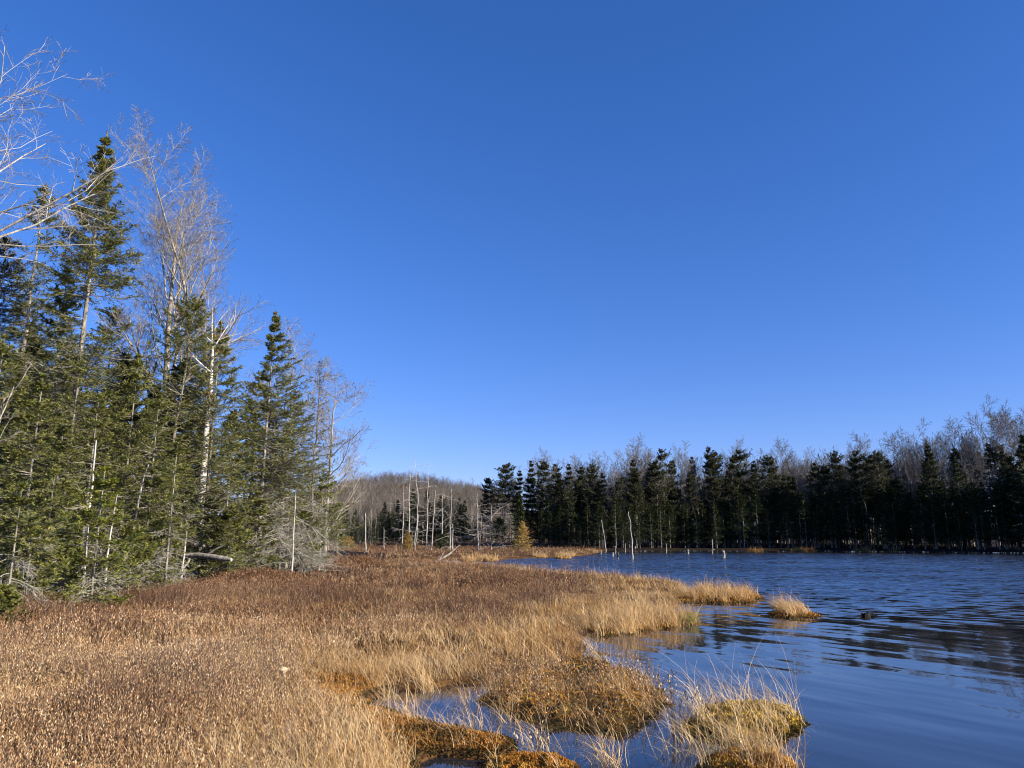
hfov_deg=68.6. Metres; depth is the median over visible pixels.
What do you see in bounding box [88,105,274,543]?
bare tree
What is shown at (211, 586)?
bog bush
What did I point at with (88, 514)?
fir tree
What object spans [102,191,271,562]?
bare tree
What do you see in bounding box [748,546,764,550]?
sedge hummock
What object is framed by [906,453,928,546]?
bare tree
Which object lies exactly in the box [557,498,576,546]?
spruce tree
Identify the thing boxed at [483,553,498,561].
sedge hummock
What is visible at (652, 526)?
spruce tree
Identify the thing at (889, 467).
pine tree
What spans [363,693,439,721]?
sedge hummock
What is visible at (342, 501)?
bare tree
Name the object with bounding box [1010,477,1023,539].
spruce tree
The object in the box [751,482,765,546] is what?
spruce tree
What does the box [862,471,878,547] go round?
spruce tree
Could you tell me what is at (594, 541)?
spruce tree
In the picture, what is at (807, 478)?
spruce tree
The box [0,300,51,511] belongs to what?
spruce tree
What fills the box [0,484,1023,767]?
ground
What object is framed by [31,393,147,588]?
spruce tree
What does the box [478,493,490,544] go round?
spruce tree
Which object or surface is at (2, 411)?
bare tree
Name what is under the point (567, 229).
sky
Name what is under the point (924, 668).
water
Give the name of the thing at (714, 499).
spruce tree
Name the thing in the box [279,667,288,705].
cottongrass
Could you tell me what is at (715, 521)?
spruce tree
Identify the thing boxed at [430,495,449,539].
spruce tree
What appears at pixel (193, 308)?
fir tree
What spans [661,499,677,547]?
spruce tree
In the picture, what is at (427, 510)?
dead tree
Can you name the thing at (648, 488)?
spruce tree
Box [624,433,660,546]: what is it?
bare tree
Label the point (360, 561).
bog bush
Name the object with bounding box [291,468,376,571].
fir tree
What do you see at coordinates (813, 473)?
pine tree
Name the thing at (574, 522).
spruce tree
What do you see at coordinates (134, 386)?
spruce tree
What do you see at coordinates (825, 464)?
bare tree
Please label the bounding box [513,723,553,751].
shrub sprig
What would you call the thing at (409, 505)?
dead tree
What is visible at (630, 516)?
spruce tree
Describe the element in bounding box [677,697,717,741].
shrub sprig
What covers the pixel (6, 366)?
spruce tree
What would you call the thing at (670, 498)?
spruce tree
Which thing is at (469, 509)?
bare tree
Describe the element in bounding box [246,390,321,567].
fir tree
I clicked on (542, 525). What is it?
spruce tree
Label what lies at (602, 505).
spruce tree
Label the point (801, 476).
bare tree
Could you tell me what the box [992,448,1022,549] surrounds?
spruce tree
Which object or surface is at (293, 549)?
snag
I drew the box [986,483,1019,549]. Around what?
spruce tree
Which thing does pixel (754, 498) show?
spruce tree
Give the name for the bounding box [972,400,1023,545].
bare tree
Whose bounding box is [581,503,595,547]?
spruce tree
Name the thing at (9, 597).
bush
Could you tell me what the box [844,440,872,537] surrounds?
bare tree
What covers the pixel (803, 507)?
spruce tree
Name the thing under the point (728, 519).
spruce tree
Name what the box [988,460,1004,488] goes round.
bare tree
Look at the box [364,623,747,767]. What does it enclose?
water sedge
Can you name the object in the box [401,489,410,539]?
bare tree
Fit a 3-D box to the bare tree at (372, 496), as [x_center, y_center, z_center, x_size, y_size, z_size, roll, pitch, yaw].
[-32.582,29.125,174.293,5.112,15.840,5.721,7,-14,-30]
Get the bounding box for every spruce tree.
[0,130,189,571]
[0,182,88,558]
[0,235,49,501]
[0,262,100,569]
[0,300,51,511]
[0,334,73,579]
[0,372,89,583]
[1,359,138,578]
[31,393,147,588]
[65,307,145,558]
[75,352,182,577]
[89,394,200,580]
[130,362,229,563]
[340,501,353,537]
[347,504,360,540]
[355,523,361,544]
[361,517,369,541]
[366,520,372,540]
[368,521,376,544]
[372,505,379,542]
[375,511,385,540]
[376,502,390,544]
[381,511,393,541]
[388,508,396,543]
[389,500,404,543]
[396,521,403,541]
[399,512,406,542]
[403,489,420,543]
[407,500,422,543]
[414,490,435,541]
[414,505,425,539]
[422,503,436,544]
[427,515,436,544]
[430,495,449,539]
[443,492,458,539]
[443,497,451,535]
[451,502,459,543]
[453,504,467,544]
[455,500,473,543]
[472,522,478,541]
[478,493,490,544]
[487,479,509,545]
[489,462,523,544]
[505,471,526,545]
[510,490,527,550]
[522,461,537,543]
[522,477,537,535]
[524,509,533,539]
[527,515,536,546]
[530,500,547,546]
[531,480,545,540]
[531,512,543,546]
[533,460,556,546]
[534,508,549,543]
[537,499,556,546]
[543,511,555,547]
[549,515,562,544]
[551,473,567,535]
[551,504,570,546]
[557,463,578,546]
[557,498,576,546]
[566,499,589,545]
[566,514,573,546]
[569,507,579,545]
[570,479,590,546]
[574,512,586,547]
[581,463,602,546]
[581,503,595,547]
[588,501,608,547]
[590,517,598,547]
[592,473,611,547]
[592,506,611,547]
[596,487,607,546]
[604,514,614,547]
[605,487,619,542]
[605,497,627,547]
[605,518,617,545]
[608,477,627,547]
[617,512,628,547]
[620,511,634,547]
[621,468,647,547]
[621,504,636,547]
[626,459,648,547]
[629,498,647,546]
[633,513,647,545]
[641,467,661,546]
[642,502,659,547]
[643,514,652,546]
[645,460,671,547]
[645,505,659,547]
[650,509,664,544]
[651,504,670,547]
[656,497,675,546]
[660,475,681,546]
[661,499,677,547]
[665,505,682,547]
[671,512,682,544]
[677,503,691,547]
[678,503,695,547]
[682,513,694,546]
[683,456,704,546]
[684,472,702,547]
[688,509,704,547]
[690,497,707,536]
[694,501,711,546]
[702,451,730,546]
[705,456,732,546]
[705,502,725,547]
[707,497,725,546]
[715,499,733,547]
[718,501,738,546]
[721,474,737,538]
[723,510,737,547]
[726,492,748,547]
[730,469,749,547]
[732,495,755,547]
[738,507,751,544]
[746,461,764,547]
[747,490,768,547]
[748,513,759,546]
[749,501,765,545]
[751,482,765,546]
[752,454,785,547]
[775,475,794,546]
[786,481,798,546]
[787,493,809,547]
[790,492,818,547]
[797,502,815,545]
[802,474,822,532]
[804,499,823,547]
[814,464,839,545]
[825,450,851,546]
[834,468,858,546]
[847,478,858,546]
[852,497,874,546]
[853,507,867,547]
[854,492,880,547]
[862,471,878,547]
[866,485,895,548]
[869,449,892,524]
[872,493,901,548]
[878,485,905,548]
[893,478,911,546]
[896,508,911,547]
[906,485,936,548]
[910,442,955,548]
[915,479,944,548]
[919,497,947,548]
[929,482,958,548]
[933,483,961,548]
[950,457,974,548]
[954,472,971,542]
[962,492,988,548]
[964,487,990,548]
[964,496,987,549]
[970,496,996,549]
[978,482,996,547]
[984,480,1013,548]
[985,495,1011,549]
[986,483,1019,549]
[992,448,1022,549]
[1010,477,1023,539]
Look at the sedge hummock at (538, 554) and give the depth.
78.60 m
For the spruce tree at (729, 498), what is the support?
on the ground at (426, 754)
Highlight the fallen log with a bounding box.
[171,544,232,571]
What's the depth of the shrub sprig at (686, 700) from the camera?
7.75 m
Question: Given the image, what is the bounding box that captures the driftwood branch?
[439,546,457,559]
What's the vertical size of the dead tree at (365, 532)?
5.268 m
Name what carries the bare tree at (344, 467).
on the ground at (426, 754)
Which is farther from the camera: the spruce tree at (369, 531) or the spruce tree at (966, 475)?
the spruce tree at (369, 531)
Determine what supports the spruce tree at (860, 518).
on the ground at (426, 754)
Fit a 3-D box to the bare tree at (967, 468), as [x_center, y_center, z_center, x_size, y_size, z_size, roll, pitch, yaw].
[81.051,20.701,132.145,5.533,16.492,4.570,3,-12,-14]
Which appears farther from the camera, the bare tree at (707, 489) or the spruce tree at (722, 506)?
the bare tree at (707, 489)
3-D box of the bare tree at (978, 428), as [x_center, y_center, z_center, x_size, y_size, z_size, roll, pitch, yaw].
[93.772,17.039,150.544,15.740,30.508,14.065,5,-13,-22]
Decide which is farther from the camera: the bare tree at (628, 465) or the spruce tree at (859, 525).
the bare tree at (628, 465)
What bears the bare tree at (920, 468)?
on the ground at (426, 754)
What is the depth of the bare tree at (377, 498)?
178.42 m
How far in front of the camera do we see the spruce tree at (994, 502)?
119.94 m
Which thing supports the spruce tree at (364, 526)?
on the ground at (426, 754)
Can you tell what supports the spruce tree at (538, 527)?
on the ground at (426, 754)
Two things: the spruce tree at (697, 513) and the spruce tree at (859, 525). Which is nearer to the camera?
the spruce tree at (859, 525)
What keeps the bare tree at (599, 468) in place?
on the ground at (426, 754)
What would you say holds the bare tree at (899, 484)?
on the ground at (426, 754)
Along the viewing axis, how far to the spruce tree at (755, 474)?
148.43 m
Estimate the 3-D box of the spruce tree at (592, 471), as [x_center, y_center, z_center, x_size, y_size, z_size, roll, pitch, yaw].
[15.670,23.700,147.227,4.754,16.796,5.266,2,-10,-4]
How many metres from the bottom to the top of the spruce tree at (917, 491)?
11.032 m
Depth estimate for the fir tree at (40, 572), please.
16.64 m
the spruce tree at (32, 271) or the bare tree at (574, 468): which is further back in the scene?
the bare tree at (574, 468)
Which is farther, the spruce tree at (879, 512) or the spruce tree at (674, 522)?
the spruce tree at (674, 522)
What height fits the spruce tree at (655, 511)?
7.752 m
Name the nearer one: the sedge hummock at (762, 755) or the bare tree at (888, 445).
the sedge hummock at (762, 755)
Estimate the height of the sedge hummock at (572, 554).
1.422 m
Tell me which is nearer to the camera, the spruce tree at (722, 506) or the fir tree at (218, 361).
the fir tree at (218, 361)
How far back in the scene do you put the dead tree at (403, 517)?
116.17 m
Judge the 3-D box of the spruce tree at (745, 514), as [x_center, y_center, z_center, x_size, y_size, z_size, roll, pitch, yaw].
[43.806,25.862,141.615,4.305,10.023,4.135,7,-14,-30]
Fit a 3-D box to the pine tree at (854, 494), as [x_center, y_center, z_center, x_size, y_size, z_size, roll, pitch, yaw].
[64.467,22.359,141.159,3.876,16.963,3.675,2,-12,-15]
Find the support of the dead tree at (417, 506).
on the ground at (426, 754)
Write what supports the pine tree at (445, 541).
on the ground at (426, 754)
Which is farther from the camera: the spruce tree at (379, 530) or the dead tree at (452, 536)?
the spruce tree at (379, 530)
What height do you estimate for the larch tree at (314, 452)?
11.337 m
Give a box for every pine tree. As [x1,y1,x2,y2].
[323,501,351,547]
[431,534,453,549]
[475,478,498,545]
[486,516,511,550]
[548,465,569,546]
[571,467,590,546]
[657,448,675,546]
[661,460,684,547]
[702,446,722,546]
[721,454,747,546]
[732,448,759,547]
[765,467,788,546]
[804,463,827,547]
[843,459,861,545]
[847,449,878,547]
[854,455,885,547]
[881,460,904,547]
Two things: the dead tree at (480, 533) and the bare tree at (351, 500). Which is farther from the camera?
the bare tree at (351, 500)
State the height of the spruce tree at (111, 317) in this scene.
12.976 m
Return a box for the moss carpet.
[296,672,518,767]
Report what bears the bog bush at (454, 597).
on the ground at (426, 754)
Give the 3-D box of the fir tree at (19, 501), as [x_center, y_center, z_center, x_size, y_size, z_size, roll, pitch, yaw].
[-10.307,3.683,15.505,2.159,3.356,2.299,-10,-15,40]
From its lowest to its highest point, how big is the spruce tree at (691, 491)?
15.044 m
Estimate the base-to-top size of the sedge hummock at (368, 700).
0.568 m
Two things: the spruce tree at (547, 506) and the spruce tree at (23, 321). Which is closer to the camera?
the spruce tree at (23, 321)
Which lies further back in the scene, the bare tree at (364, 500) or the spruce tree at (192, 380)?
the bare tree at (364, 500)
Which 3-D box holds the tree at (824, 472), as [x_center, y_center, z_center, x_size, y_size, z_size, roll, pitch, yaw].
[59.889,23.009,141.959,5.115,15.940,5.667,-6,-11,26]
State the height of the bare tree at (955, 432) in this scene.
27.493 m
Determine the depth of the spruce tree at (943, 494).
126.86 m
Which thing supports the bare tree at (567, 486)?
on the ground at (426, 754)
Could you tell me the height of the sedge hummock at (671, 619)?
1.129 m
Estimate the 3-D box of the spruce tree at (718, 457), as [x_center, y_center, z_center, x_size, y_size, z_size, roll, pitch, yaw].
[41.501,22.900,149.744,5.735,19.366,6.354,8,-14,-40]
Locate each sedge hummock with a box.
[291,672,384,705]
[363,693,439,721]
[446,705,499,750]
[456,637,684,739]
[460,552,476,561]
[474,552,485,560]
[474,714,579,767]
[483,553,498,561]
[532,550,548,557]
[552,551,571,558]
[560,593,662,638]
[561,551,576,556]
[604,592,707,630]
[649,638,818,746]
[654,585,709,603]
[662,689,827,767]
[673,576,765,604]
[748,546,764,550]
[760,587,824,619]
[785,546,801,550]
[852,546,869,550]
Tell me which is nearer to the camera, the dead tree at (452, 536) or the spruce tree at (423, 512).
the dead tree at (452, 536)
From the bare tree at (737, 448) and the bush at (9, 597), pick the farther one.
the bare tree at (737, 448)
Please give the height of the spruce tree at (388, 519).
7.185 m
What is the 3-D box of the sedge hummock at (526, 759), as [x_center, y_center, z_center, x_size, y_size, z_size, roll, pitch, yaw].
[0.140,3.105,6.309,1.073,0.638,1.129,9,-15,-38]
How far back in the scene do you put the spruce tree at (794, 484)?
147.87 m
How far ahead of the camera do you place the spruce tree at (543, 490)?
150.93 m
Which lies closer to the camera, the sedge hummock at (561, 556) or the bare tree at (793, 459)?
the sedge hummock at (561, 556)
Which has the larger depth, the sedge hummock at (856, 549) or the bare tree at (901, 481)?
the bare tree at (901, 481)
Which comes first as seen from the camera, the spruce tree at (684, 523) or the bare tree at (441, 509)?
the spruce tree at (684, 523)
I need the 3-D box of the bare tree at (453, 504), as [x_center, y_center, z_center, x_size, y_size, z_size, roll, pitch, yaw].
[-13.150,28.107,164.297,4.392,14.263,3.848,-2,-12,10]
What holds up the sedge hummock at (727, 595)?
on the water
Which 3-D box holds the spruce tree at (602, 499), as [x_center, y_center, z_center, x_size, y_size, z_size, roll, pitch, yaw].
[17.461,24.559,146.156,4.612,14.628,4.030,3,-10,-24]
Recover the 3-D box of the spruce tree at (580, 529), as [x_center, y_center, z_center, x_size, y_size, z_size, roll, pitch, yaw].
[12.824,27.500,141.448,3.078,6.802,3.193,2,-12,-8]
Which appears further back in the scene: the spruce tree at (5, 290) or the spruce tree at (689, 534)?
the spruce tree at (689, 534)
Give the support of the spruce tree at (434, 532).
on the ground at (426, 754)
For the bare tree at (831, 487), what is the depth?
149.97 m
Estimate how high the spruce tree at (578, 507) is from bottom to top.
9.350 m
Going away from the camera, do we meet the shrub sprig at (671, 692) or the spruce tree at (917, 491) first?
the shrub sprig at (671, 692)
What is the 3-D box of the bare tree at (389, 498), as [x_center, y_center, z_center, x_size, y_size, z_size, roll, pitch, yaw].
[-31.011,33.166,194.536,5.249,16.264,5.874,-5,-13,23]
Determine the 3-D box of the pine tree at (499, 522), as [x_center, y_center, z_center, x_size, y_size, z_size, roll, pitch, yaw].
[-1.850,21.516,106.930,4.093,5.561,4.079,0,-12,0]
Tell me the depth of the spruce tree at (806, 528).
143.81 m
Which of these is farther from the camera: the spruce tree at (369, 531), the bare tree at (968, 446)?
the spruce tree at (369, 531)
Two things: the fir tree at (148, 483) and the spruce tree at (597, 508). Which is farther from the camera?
the spruce tree at (597, 508)
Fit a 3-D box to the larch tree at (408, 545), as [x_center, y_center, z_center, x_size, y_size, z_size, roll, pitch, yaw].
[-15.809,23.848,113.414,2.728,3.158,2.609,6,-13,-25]
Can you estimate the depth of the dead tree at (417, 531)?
115.81 m
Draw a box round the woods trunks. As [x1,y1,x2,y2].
[0,371,1023,564]
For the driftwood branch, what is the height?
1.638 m
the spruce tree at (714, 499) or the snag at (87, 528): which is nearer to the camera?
the snag at (87, 528)
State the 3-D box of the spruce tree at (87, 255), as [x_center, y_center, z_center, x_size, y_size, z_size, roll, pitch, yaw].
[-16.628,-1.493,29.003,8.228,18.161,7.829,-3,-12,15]
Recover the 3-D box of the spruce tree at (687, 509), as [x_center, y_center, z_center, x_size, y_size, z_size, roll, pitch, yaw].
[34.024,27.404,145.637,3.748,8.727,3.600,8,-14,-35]
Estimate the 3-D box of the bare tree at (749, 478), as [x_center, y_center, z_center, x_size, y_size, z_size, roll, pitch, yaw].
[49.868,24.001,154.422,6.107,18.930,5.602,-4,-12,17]
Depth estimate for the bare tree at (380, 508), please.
175.09 m
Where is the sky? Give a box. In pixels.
[0,0,1023,525]
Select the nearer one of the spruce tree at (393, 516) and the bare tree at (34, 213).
the bare tree at (34, 213)
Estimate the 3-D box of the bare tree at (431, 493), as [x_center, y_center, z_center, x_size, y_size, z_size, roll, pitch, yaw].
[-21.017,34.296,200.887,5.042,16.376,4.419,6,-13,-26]
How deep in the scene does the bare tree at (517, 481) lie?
159.32 m
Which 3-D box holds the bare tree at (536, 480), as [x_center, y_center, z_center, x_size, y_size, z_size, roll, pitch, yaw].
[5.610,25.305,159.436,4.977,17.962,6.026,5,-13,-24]
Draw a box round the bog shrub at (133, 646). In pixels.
[0,541,681,767]
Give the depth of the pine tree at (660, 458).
149.85 m
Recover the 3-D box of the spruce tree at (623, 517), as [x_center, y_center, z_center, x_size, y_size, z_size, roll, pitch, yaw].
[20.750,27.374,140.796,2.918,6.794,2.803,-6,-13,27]
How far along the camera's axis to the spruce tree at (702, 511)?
147.29 m
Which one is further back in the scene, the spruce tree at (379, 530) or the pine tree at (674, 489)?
the spruce tree at (379, 530)
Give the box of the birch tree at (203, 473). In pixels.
[183,288,245,572]
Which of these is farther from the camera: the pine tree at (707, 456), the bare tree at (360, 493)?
the bare tree at (360, 493)
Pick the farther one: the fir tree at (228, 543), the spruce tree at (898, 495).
the spruce tree at (898, 495)
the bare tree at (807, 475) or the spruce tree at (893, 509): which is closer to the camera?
the spruce tree at (893, 509)
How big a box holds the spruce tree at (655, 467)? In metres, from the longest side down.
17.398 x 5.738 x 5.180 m
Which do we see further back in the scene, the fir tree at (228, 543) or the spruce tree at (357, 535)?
the spruce tree at (357, 535)
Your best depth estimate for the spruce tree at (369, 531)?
193.36 m
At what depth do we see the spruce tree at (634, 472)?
145.63 m
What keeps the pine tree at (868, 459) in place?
on the ground at (426, 754)
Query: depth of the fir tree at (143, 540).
21.35 m
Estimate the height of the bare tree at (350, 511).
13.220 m
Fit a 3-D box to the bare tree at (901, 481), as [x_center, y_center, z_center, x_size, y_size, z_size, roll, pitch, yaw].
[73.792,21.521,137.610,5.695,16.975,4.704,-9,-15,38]
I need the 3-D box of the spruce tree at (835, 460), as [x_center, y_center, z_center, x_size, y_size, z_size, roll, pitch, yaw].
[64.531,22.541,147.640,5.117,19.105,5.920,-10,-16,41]
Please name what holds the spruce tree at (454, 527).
on the ground at (426, 754)
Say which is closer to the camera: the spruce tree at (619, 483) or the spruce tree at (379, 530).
the spruce tree at (619, 483)
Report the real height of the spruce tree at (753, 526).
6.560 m
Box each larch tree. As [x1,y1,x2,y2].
[263,361,358,567]
[331,536,356,549]
[400,532,415,549]
[511,521,533,551]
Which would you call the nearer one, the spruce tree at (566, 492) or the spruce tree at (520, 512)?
the spruce tree at (520, 512)
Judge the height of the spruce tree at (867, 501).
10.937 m
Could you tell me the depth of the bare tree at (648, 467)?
167.85 m
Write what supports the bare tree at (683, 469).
on the ground at (426, 754)
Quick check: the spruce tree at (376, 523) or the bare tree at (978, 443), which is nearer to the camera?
the bare tree at (978, 443)
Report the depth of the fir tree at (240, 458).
33.79 m
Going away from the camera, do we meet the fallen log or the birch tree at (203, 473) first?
the fallen log
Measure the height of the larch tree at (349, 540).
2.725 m
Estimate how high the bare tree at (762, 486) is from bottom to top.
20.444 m
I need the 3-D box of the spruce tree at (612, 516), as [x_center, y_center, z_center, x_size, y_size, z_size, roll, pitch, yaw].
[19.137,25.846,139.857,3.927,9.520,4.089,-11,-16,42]
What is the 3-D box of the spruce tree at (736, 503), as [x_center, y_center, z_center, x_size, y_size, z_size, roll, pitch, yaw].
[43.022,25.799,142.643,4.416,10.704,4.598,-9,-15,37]
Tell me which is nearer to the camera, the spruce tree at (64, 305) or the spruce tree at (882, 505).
the spruce tree at (64, 305)
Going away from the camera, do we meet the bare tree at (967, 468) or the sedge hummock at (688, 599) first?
the sedge hummock at (688, 599)
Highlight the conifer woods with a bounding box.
[0,337,1023,549]
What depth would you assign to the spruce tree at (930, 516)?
130.19 m
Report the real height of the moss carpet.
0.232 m
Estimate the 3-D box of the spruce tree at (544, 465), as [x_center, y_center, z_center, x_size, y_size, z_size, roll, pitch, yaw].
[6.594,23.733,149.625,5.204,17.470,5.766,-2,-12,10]
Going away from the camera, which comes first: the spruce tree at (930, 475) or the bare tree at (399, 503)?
the spruce tree at (930, 475)
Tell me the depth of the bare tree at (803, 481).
145.19 m
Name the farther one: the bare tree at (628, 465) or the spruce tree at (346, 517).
the spruce tree at (346, 517)
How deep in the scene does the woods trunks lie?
148.53 m
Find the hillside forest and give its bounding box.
[229,428,1005,546]
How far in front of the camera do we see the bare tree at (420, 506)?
177.40 m
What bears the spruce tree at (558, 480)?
on the ground at (426, 754)
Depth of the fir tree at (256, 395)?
42.12 m
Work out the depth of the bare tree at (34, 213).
23.83 m
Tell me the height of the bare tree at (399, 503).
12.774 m
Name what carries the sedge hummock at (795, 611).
in the water
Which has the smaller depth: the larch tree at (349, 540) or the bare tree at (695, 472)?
the larch tree at (349, 540)
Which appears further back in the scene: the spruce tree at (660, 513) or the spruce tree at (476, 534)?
the spruce tree at (476, 534)
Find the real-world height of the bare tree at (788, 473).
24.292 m
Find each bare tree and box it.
[0,24,172,279]
[0,362,31,497]
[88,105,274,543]
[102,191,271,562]
[236,315,344,563]
[264,357,374,567]
[334,482,346,539]
[345,489,358,538]
[346,483,361,542]
[353,474,370,544]
[355,472,372,536]
[361,476,383,543]
[364,493,373,538]
[372,482,384,535]
[375,488,388,541]
[384,481,397,518]
[387,478,402,543]
[390,489,405,524]
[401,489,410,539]
[417,483,430,543]
[423,496,432,529]
[424,484,437,519]
[430,487,441,539]
[433,490,446,533]
[443,481,459,541]
[449,498,458,542]
[455,489,466,543]
[459,478,482,543]
[466,483,481,538]
[504,477,516,544]
[509,467,527,508]
[520,454,553,544]
[527,466,548,540]
[535,446,562,538]
[558,471,574,512]
[563,454,601,525]
[585,451,607,515]
[597,452,619,545]
[599,471,615,546]
[602,466,627,545]
[609,449,639,545]
[617,449,653,546]
[620,465,644,547]
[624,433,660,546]
[632,448,658,545]
[632,451,660,546]
[645,453,674,546]
[658,441,705,545]
[670,445,696,520]
[677,456,709,546]
[700,453,724,528]
[720,435,747,546]
[721,448,737,545]
[739,457,764,546]
[752,448,781,546]
[767,436,798,545]
[779,453,807,544]
[787,446,834,545]
[791,457,812,509]
[797,471,816,546]
[814,448,847,546]
[823,468,853,522]
[840,461,860,545]
[843,433,892,544]
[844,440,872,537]
[867,427,918,545]
[887,433,939,543]
[891,456,909,546]
[894,419,945,546]
[898,456,921,547]
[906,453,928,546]
[912,429,965,547]
[934,415,968,479]
[935,457,966,547]
[952,455,988,540]
[953,456,976,546]
[956,433,993,485]
[959,392,1015,545]
[962,434,998,546]
[965,450,1001,546]
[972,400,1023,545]
[980,408,1022,461]
[987,406,1023,463]
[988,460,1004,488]
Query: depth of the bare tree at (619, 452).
167.68 m
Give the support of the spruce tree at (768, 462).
on the ground at (426, 754)
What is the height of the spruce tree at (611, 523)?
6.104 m
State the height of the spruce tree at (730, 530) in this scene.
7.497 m
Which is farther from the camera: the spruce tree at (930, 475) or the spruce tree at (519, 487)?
the spruce tree at (519, 487)
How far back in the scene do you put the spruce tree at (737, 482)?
149.63 m
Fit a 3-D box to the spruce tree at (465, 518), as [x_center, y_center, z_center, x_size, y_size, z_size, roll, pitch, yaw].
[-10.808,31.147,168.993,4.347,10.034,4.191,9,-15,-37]
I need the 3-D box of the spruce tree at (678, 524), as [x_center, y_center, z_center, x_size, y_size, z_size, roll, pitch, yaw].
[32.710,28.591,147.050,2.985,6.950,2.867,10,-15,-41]
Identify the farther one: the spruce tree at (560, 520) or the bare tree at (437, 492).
the bare tree at (437, 492)
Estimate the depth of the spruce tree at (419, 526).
178.43 m
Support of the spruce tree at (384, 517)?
on the ground at (426, 754)
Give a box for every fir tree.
[0,419,102,585]
[0,468,103,596]
[0,481,77,625]
[0,521,76,611]
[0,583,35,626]
[17,534,110,610]
[34,465,164,606]
[85,293,249,572]
[85,519,184,600]
[109,468,187,588]
[116,516,195,588]
[134,437,205,586]
[144,320,264,564]
[173,419,272,570]
[179,498,237,575]
[184,504,261,575]
[208,370,301,561]
[210,309,343,570]
[234,491,289,571]
[242,423,353,574]
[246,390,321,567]
[264,510,338,572]
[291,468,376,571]
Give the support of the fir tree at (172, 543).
on the ground at (426, 754)
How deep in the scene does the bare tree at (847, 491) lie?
147.25 m
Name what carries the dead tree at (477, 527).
on the ground at (426, 754)
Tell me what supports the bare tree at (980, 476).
on the ground at (426, 754)
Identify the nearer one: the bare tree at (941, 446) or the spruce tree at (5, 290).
the spruce tree at (5, 290)
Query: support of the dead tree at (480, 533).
on the ground at (426, 754)
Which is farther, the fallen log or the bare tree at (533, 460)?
the bare tree at (533, 460)
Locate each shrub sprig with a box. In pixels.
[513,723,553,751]
[658,674,702,736]
[659,681,714,722]
[666,669,675,721]
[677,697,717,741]
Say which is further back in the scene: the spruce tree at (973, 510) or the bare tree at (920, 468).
the bare tree at (920, 468)
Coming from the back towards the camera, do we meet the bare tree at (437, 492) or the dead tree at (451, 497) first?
the bare tree at (437, 492)
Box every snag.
[51,440,119,580]
[86,494,139,596]
[119,464,158,588]
[176,532,199,581]
[252,486,316,572]
[628,512,633,558]
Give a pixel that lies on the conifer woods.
(1019, 472)
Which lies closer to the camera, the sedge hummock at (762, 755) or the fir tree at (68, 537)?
the sedge hummock at (762, 755)
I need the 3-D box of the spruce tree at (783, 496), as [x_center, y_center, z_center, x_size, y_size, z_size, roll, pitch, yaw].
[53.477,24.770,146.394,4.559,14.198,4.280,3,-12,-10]
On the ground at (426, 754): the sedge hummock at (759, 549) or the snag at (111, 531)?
the snag at (111, 531)
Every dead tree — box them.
[363,513,367,551]
[390,489,411,547]
[393,458,431,549]
[398,471,415,538]
[404,515,427,548]
[411,464,441,547]
[419,490,445,549]
[427,496,456,541]
[431,495,468,547]
[443,523,460,548]
[463,501,511,549]
[465,498,486,548]
[471,516,492,550]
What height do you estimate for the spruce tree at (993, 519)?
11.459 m
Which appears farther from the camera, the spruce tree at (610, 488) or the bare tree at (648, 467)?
the bare tree at (648, 467)
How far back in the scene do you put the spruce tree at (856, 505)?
149.85 m
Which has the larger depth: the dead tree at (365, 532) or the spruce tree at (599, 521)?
the spruce tree at (599, 521)
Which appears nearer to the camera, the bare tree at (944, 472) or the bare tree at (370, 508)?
the bare tree at (944, 472)
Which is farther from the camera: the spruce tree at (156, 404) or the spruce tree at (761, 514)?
the spruce tree at (761, 514)
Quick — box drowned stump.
[857,612,877,617]
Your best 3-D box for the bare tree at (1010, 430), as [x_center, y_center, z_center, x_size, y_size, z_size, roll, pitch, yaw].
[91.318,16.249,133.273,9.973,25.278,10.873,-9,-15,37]
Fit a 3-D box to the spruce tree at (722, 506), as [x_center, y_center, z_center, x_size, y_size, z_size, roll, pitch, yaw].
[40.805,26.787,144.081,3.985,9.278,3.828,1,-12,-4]
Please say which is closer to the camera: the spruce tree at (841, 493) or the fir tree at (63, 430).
the fir tree at (63, 430)
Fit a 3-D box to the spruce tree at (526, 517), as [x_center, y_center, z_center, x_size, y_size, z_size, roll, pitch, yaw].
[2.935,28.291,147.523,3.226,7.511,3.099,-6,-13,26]
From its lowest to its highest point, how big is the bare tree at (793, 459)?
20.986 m
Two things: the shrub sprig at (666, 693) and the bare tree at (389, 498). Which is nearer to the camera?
the shrub sprig at (666, 693)
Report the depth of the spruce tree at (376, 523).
203.50 m
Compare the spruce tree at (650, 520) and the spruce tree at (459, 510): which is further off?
the spruce tree at (459, 510)
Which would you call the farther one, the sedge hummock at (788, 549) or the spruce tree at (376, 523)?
the spruce tree at (376, 523)
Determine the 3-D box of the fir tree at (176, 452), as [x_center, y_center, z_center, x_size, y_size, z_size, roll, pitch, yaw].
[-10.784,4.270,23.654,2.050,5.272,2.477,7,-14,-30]
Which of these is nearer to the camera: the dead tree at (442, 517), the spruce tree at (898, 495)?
the dead tree at (442, 517)
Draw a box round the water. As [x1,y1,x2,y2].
[370,550,1023,767]
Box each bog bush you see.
[3,608,162,642]
[149,576,247,598]
[209,563,308,583]
[236,573,353,592]
[293,553,388,567]
[359,568,439,584]
[410,591,519,616]
[448,563,540,589]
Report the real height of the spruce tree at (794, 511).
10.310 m
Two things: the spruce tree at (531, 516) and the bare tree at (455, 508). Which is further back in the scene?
the bare tree at (455, 508)
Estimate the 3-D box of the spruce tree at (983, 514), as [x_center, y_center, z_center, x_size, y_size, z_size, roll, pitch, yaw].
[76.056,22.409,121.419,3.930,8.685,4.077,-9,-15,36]
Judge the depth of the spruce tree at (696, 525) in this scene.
142.91 m
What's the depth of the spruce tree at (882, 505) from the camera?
131.77 m

